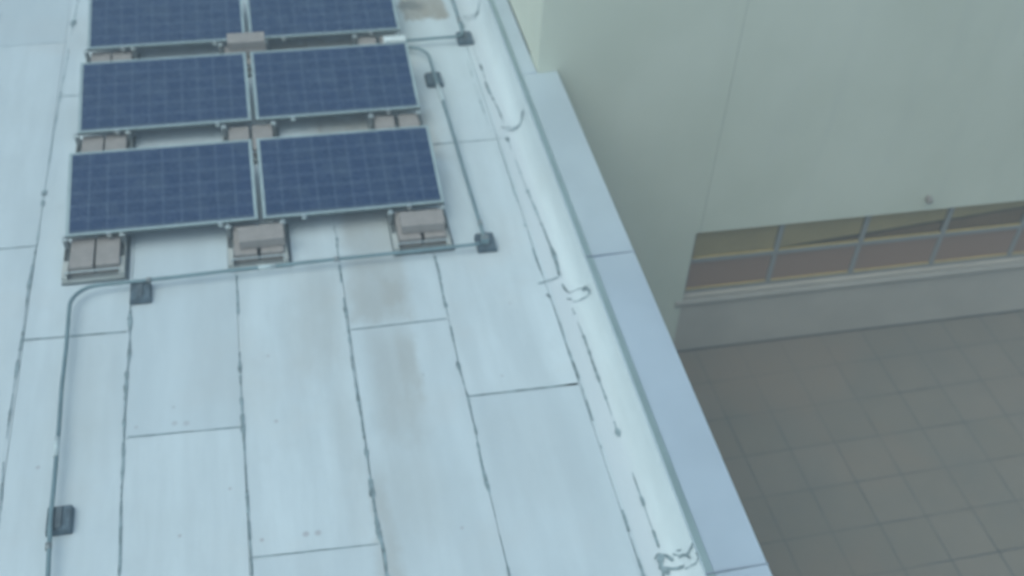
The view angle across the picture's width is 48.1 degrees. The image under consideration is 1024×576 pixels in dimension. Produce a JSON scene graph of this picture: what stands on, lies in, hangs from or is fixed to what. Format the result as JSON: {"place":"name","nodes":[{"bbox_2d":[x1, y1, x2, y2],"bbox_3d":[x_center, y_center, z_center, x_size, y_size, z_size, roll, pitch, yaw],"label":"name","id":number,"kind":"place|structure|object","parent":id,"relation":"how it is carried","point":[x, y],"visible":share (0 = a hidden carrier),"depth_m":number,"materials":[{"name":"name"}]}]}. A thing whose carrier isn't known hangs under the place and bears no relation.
{"place":"outdoors","nodes":[
{"label":"outdoors","id":0,"kind":"place"},
{"bbox_2d":[0,0,772,575],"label":"building","id":1,"kind":"structure","parent":0,"point":[522,400],"depth_m":9.10,"materials":[{"name":"paint"}]},
{"bbox_2d":[45,505,74,536],"bbox_3d":[-3.146,1.609,7.972,0.178,0.076,0.219,-6,44,-10],"label":"conduit support","id":2,"kind":"object","parent":1,"relation":"on","point":[63,519],"visible":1,"depth_m":7.94,"materials":[{"name":"rubber"}]},
{"bbox_2d":[61,232,130,285],"bbox_3d":[-3.600,-0.307,9.912,0.550,0.190,0.575,-6,44,-10],"label":"ballast tray","id":3,"kind":"object","parent":1,"relation":"on","point":[122,273],"visible":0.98,"depth_m":9.82,"materials":[{"name":"metal"}]},
{"bbox_2d":[69,237,96,275],"bbox_3d":[-3.705,-0.276,9.916,0.195,0.095,0.390,-6,44,-10],"label":"concrete block","id":4,"kind":"object","parent":3,"relation":"on","point":[83,255],"depth_m":9.85,"materials":[{"name":"grey concrete"}]},
{"bbox_2d":[95,234,121,272],"bbox_3d":[-3.498,-0.301,9.958,0.195,0.095,0.390,-7,44,-11],"label":"concrete block","id":5,"kind":"object","parent":3,"relation":"on","point":[108,252],"depth_m":9.89,"materials":[{"name":"grey concrete"}]},
{"bbox_2d":[65,139,257,238],"bbox_3d":[-3.147,-0.904,10.334,1.632,0.064,1.006,-6,54,-10],"label":"solar panel","id":6,"kind":"object","parent":3,"relation":"on","point":[110,193],"visible":1,"depth_m":10.31,"materials":[{"name":"glass"}]},
{"bbox_2d":[73,130,135,152],"bbox_3d":[-3.911,-1.343,11.002,0.550,0.190,0.575,-6,44,-10],"label":"ballast tray","id":7,"kind":"object","parent":1,"relation":"on","point":[131,138],"visible":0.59,"depth_m":11.10,"materials":[{"name":"metal"}]},
{"bbox_2d":[81,135,104,151],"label":"concrete block","id":8,"kind":"object","parent":7,"relation":"on","point":[93,143],"depth_m":11.02,"materials":[{"name":"grey concrete"}]},
{"bbox_2d":[105,133,127,150],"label":"concrete block","id":9,"kind":"object","parent":7,"relation":"on","point":[116,142],"depth_m":11.06,"materials":[{"name":"grey concrete"}]},
{"bbox_2d":[78,52,250,134],"bbox_3d":[-3.455,-1.944,11.428,1.632,0.064,1.006,-6,54,-10],"label":"solar panel","id":10,"kind":"object","parent":7,"relation":"on","point":[117,97],"visible":1,"depth_m":11.40,"materials":[{"name":"glass"}]},
{"bbox_2d":[83,47,140,62],"bbox_3d":[-4.223,-2.379,12.091,0.550,0.190,0.575,-6,44,-10],"label":"ballast tray","id":11,"kind":"object","parent":1,"relation":"on","point":[135,55],"visible":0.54,"depth_m":12.18,"materials":[{"name":"metal"}]},
{"bbox_2d":[91,51,111,61],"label":"concrete block","id":12,"kind":"object","parent":11,"relation":"on","point":[101,56],"depth_m":12.13,"materials":[{"name":"grey concrete"}]},
{"bbox_2d":[112,50,132,60],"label":"concrete block","id":13,"kind":"object","parent":11,"relation":"on","point":[121,55],"depth_m":12.17,"materials":[{"name":"grey concrete"}]},
{"bbox_2d":[87,0,244,50],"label":"solar panel","id":14,"kind":"object","parent":11,"relation":"on","point":[122,25],"visible":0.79,"depth_m":12.41,"materials":[{"name":"glass"}]},
{"bbox_2d":[130,282,151,304],"bbox_3d":[-3.129,0.035,9.664,0.178,0.076,0.219,-6,44,-10],"label":"conduit support","id":15,"kind":"object","parent":1,"relation":"on","point":[140,293],"visible":1,"depth_m":9.62,"materials":[{"name":"rubber"}]},
{"bbox_2d":[45,242,480,575],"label":"conduit","id":16,"kind":"object","parent":15,"relation":"on","point":[48,546],"visible":1,"depth_m":9.62,"materials":[{"name":"metal"}]},
{"bbox_2d":[218,39,270,76],"bbox_3d":[-2.866,-2.498,12.316,0.550,0.190,0.575,-6,44,-10],"label":"ballast tray","id":17,"kind":"object","parent":1,"relation":"on","point":[222,51],"visible":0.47,"depth_m":12.35,"materials":[{"name":"metal"}]},
{"bbox_2d":[247,58,251,70],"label":"concrete block","id":18,"kind":"object","parent":17,"relation":"on","point":[249,63],"depth_m":12.21,"materials":[{"name":"grey concrete"}]},
{"bbox_2d":[229,43,266,57],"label":"concrete block","id":19,"kind":"object","parent":18,"relation":"on","point":[248,51],"depth_m":12.20,"materials":[{"name":"grey concrete"}]},
{"bbox_2d":[227,31,265,50],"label":"concrete block","id":20,"kind":"object","parent":19,"relation":"on","point":[246,41],"depth_m":12.17,"materials":[{"name":"grey concrete"}]},
{"bbox_2d":[221,120,278,163],"bbox_3d":[-2.555,-1.462,11.227,0.550,0.190,0.575,-6,44,-10],"label":"ballast tray","id":21,"kind":"object","parent":1,"relation":"on","point":[275,130],"visible":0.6,"depth_m":11.31,"materials":[{"name":"metal"}]},
{"bbox_2d":[228,126,249,140],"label":"concrete block","id":22,"kind":"object","parent":21,"relation":"on","point":[238,133],"depth_m":11.25,"materials":[{"name":"grey concrete"}]},
{"bbox_2d":[252,124,272,156],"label":"concrete block","id":23,"kind":"object","parent":21,"relation":"on","point":[261,131],"depth_m":11.27,"materials":[{"name":"grey concrete"}]},
{"bbox_2d":[250,42,419,121],"bbox_3d":[-1.815,-2.117,11.732,1.632,0.064,1.006,-6,54,-10],"label":"solar panel","id":24,"kind":"object","parent":21,"relation":"on","point":[293,84],"visible":1,"depth_m":11.70,"materials":[{"name":"glass"}]},
{"bbox_2d":[225,219,291,268],"bbox_3d":[-2.243,-0.427,10.137,0.550,0.190,0.575,-6,44,-10],"label":"ballast tray","id":25,"kind":"object","parent":1,"relation":"on","point":[287,256],"visible":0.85,"depth_m":10.07,"materials":[{"name":"metal"}]},
{"bbox_2d":[233,225,257,262],"bbox_3d":[-2.354,-0.391,10.136,0.195,0.095,0.390,-6,44,-10],"label":"concrete block","id":26,"kind":"object","parent":25,"relation":"on","point":[245,253],"depth_m":10.01,"materials":[{"name":"grey concrete"}]},
{"bbox_2d":[259,223,283,259],"bbox_3d":[-2.132,-0.415,10.177,0.195,0.095,0.390,-6,44,-10],"label":"concrete block","id":27,"kind":"object","parent":25,"relation":"on","point":[272,250],"depth_m":10.04,"materials":[{"name":"grey concrete"}]},
{"bbox_2d":[238,223,284,249],"bbox_3d":[-2.198,-0.453,10.072,0.390,0.095,0.195,-7,44,-12],"label":"concrete block","id":28,"kind":"object","parent":27,"relation":"on","point":[260,236],"depth_m":10.02,"materials":[{"name":"grey concrete"}]},
{"bbox_2d":[352,31,400,44],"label":"ballast tray","id":29,"kind":"object","parent":1,"relation":"on","point":[354,40],"visible":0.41,"depth_m":12.64,"materials":[{"name":"metal"}]},
{"bbox_2d":[246,0,399,40],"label":"solar panel","id":30,"kind":"object","parent":29,"relation":"on","point":[283,20],"visible":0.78,"depth_m":12.68,"materials":[{"name":"glass"}]},
{"bbox_2d":[358,37,376,44],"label":"concrete block","id":31,"kind":"object","parent":29,"relation":"on","point":[366,40],"depth_m":12.62,"materials":[{"name":"grey concrete"}]},
{"bbox_2d":[383,35,405,42],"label":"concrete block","id":32,"kind":"object","parent":29,"relation":"on","point":[394,39],"visible":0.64,"depth_m":12.55,"materials":[{"name":"white concrete"}]},
{"bbox_2d":[367,110,422,129],"bbox_3d":[-1.145,-1.608,11.484,0.550,0.190,0.575,-6,44,-10],"label":"ballast tray","id":33,"kind":"object","parent":1,"relation":"on","point":[370,121],"visible":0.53,"depth_m":11.59,"materials":[{"name":"metal"}]},
{"bbox_2d":[374,115,395,128],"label":"concrete block","id":34,"kind":"object","parent":33,"relation":"on","point":[382,122],"depth_m":11.51,"materials":[{"name":"grey concrete"}]},
{"bbox_2d":[398,114,419,126],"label":"concrete block","id":35,"kind":"object","parent":33,"relation":"on","point":[407,120],"depth_m":11.55,"materials":[{"name":"grey concrete"}]},
{"bbox_2d":[386,204,454,255],"bbox_3d":[-0.834,-0.572,10.394,0.550,0.190,0.575,-6,44,-10],"label":"ballast tray","id":36,"kind":"object","parent":1,"relation":"on","point":[395,243],"visible":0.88,"depth_m":10.31,"materials":[{"name":"metal"}]},
{"bbox_2d":[256,125,444,220],"bbox_3d":[-1.508,-1.078,10.638,1.632,0.064,1.006,-6,54,-10],"label":"solar panel","id":37,"kind":"object","parent":36,"relation":"on","point":[306,176],"visible":1,"depth_m":10.61,"materials":[{"name":"glass"}]},
{"bbox_2d":[394,210,420,246],"bbox_3d":[-0.945,-0.537,10.393,0.195,0.095,0.390,-6,44,-10],"label":"concrete block","id":38,"kind":"object","parent":36,"relation":"on","point":[411,237],"depth_m":10.27,"materials":[{"name":"grey concrete"}]},
{"bbox_2d":[419,208,446,244],"bbox_3d":[-0.723,-0.560,10.434,0.195,0.095,0.390,-6,44,-10],"label":"concrete block","id":39,"kind":"object","parent":36,"relation":"on","point":[435,235],"depth_m":10.29,"materials":[{"name":"grey concrete"}]},
{"bbox_2d":[399,209,444,233],"bbox_3d":[-0.809,-0.597,10.326,0.390,0.095,0.195,-5,44,-10],"label":"concrete block","id":40,"kind":"object","parent":39,"relation":"on","point":[423,221],"depth_m":10.27,"materials":[{"name":"grey concrete"}]},
{"bbox_2d":[424,72,443,87],"bbox_3d":[-0.834,-2.234,12.263,0.178,0.076,0.219,-6,44,-10],"label":"conduit support","id":41,"kind":"object","parent":1,"relation":"on","point":[429,80],"visible":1,"depth_m":12.21,"materials":[{"name":"rubber"}]},
{"bbox_2d":[456,31,473,45],"bbox_3d":[-0.530,-2.816,12.910,0.178,0.076,0.219,-6,44,-10],"label":"conduit support","id":42,"kind":"object","parent":1,"relation":"on","point":[465,38],"visible":0.94,"depth_m":12.85,"materials":[{"name":"rubber"}]},
{"bbox_2d":[406,0,463,41],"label":"conduit","id":43,"kind":"object","parent":42,"relation":"on","point":[459,21],"visible":0.9,"depth_m":12.80,"materials":[{"name":"metal"}]},
{"bbox_2d":[474,232,496,252],"bbox_3d":[-0.238,-0.418,10.356,0.178,0.076,0.219,-6,44,-10],"label":"conduit support","id":44,"kind":"object","parent":1,"relation":"on","point":[491,246],"visible":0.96,"depth_m":10.30,"materials":[{"name":"rubber"}]},
{"bbox_2d":[408,46,484,234],"bbox_3d":[-0.620,-1.584,11.504,0.332,0.045,3.309,-10,45,-15],"label":"conduit","id":45,"kind":"object","parent":44,"relation":"on","point":[479,221],"visible":0.91,"depth_m":11.40,"materials":[{"name":"metal"}]},
{"bbox_2d":[480,234,488,243],"bbox_3d":[-0.243,-0.436,10.281,0.068,0.063,0.068,-6,44,-10],"label":"elbow box","id":46,"kind":"object","parent":44,"relation":"on","point":[484,239],"visible":1,"depth_m":10.26,"materials":[{"name":"metal"}]},
{"bbox_2d":[677,311,1023,575],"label":"terrace floor","id":47,"kind":"structure","parent":0,"point":[893,451],"depth_m":14.45,"materials":[{"name":"grey tile"}]},
{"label":"ground","id":48,"kind":"structure","parent":0,"visible":0},
{"bbox_2d":[508,0,1023,351],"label":"stucco building","id":49,"kind":"structure","parent":48,"relation":"on","point":[772,170],"depth_m":13.50,"materials":[{"name":"paint"}]},
{"bbox_2d":[684,225,782,291],"bbox_3d":[2.780,-0.408,14.539,1.165,1.030,0.079,-6,44,-10],"label":"window","id":50,"kind":"structure","parent":49,"relation":"in","point":[745,256],"depth_m":14.54,"materials":[{"name":"glass"}]},
{"bbox_2d":[767,216,868,282],"bbox_3d":[3.919,-0.529,14.750,1.165,1.030,0.079,-6,44,-10],"label":"window","id":51,"kind":"structure","parent":49,"relation":"in","point":[823,248],"depth_m":14.76,"materials":[{"name":"glass"}]},
{"bbox_2d":[850,208,952,273],"bbox_3d":[5.058,-0.649,14.961,1.165,1.030,0.079,-6,44,-10],"label":"window","id":52,"kind":"structure","parent":49,"relation":"in","point":[905,239],"depth_m":14.98,"materials":[{"name":"glass"}]},
{"bbox_2d":[930,200,1023,264],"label":"window","id":53,"kind":"structure","parent":49,"relation":"in","point":[985,231],"depth_m":15.19,"materials":[{"name":"glass"}]},
{"bbox_2d":[1009,223,1023,255],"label":"window","id":54,"kind":"structure","parent":49,"relation":"in","point":[1018,247],"depth_m":15.52,"materials":[{"name":"glass"}]}
]}

